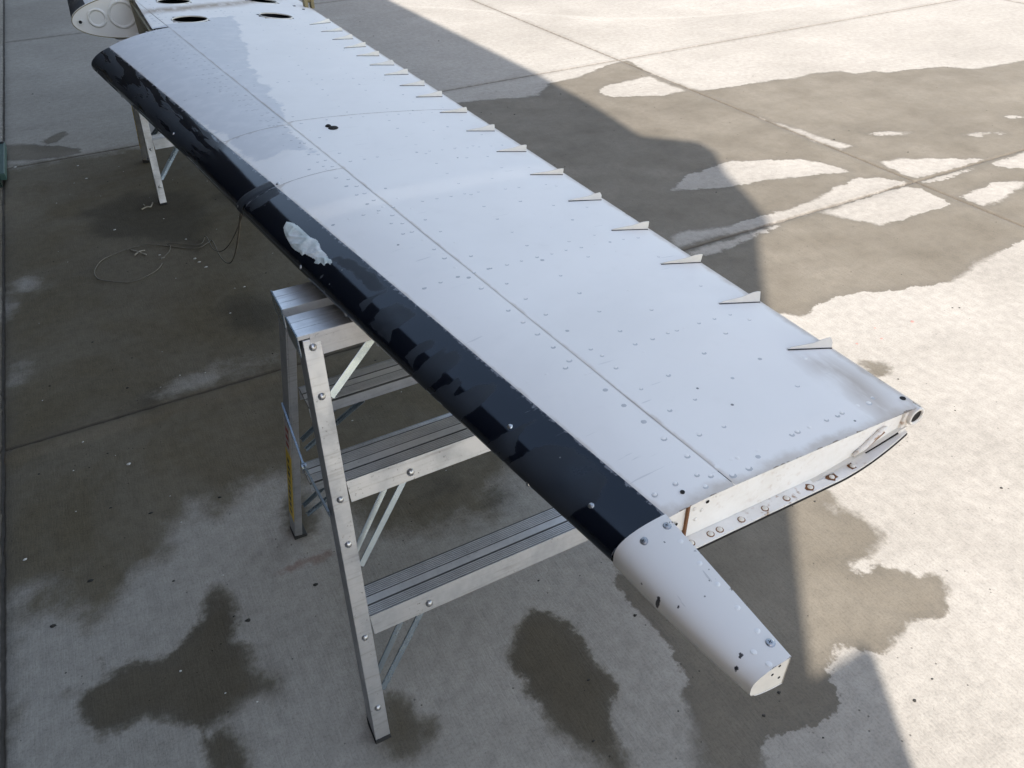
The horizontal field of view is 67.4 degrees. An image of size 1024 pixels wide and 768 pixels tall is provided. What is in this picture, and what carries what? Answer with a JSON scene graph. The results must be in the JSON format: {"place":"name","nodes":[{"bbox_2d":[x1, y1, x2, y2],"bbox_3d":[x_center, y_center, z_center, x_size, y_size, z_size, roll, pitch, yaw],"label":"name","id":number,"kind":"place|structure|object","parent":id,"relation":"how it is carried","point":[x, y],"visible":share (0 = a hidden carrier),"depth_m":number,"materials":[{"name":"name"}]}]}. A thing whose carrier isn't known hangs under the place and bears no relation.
{"place":"outdoors","nodes":[
{"label":"outdoors","id":0,"kind":"place"},
{"bbox_2d":[0,141,6,187],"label":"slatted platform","id":1,"kind":"structure","parent":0,"point":[3,161],"depth_m":4.26,"materials":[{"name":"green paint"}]},
{"bbox_2d":[0,0,1023,767],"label":"concrete apron","id":2,"kind":"object","parent":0,"point":[876,596],"visible":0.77,"depth_m":2.44,"materials":[{"name":"grey concrete"}]},
{"bbox_2d":[14,165,245,560],"bbox_3d":[-1.699,-0.507,3.376,0.862,0.004,3.228,-19,41,-21],"label":"pale grit","id":3,"kind":"object","parent":2,"relation":"on","point":[159,254],"visible":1,"depth_m":3.38,"materials":[{"name":"beige gravel"}]},
{"bbox_2d":[118,41,178,205],"bbox_3d":[-1.603,-1.565,4.031,0.814,0.882,0.708,-19,41,-21],"label":"stepladder","id":4,"kind":"object","parent":2,"relation":"on","point":[147,138],"visible":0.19,"depth_m":3.87,"materials":[{"name":"metal"}]},
{"bbox_2d":[67,0,924,695],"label":"aircraft wing","id":5,"kind":"object","parent":4,"relation":"on","point":[645,410],"visible":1,"depth_m":1.25,"materials":[{"name":"white paint"}]},
{"bbox_2d":[94,213,242,282],"bbox_3d":[-1.228,-0.487,2.603,0.517,0.897,1.945,-19,41,-21],"label":"cord","id":6,"kind":"object","parent":5,"relation":"hanging from","point":[239,224],"visible":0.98,"depth_m":3.33,"materials":[{"name":"black rubber"}]},
{"bbox_2d":[42,171,549,702],"bbox_3d":[-1.160,-0.367,3.177,1.447,0.002,3.830,-19,41,-21],"label":"fine pale grit","id":7,"kind":"object","parent":2,"relation":"on","point":[222,575],"visible":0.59,"depth_m":2.18,"materials":[{"name":"beige gravel"}]},
{"bbox_2d":[270,282,587,743],"bbox_3d":[-0.109,0.119,1.785,0.814,0.882,0.708,-19,41,-21],"label":"stepladder","id":8,"kind":"object","parent":2,"relation":"on","point":[400,458],"visible":0.53,"depth_m":1.58,"materials":[{"name":"metal"}]},
{"bbox_2d":[49,24,932,680],"bbox_3d":[-0.707,-1.230,4.283,6.112,0.004,5.888,13,40,18],"label":"dark grit","id":9,"kind":"object","parent":2,"relation":"on","point":[313,584],"visible":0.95,"depth_m":2.00,"materials":[{"name":"black gravel"}]},
{"bbox_2d":[38,17,1002,741],"bbox_3d":[0.278,-1.290,4.327,5.554,0.002,6.414,-19,41,-21],"label":"fine dark grit","id":10,"kind":"object","parent":2,"relation":"on","point":[634,615],"visible":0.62,"depth_m":2.19,"materials":[{"name":"black gravel"}]}
]}

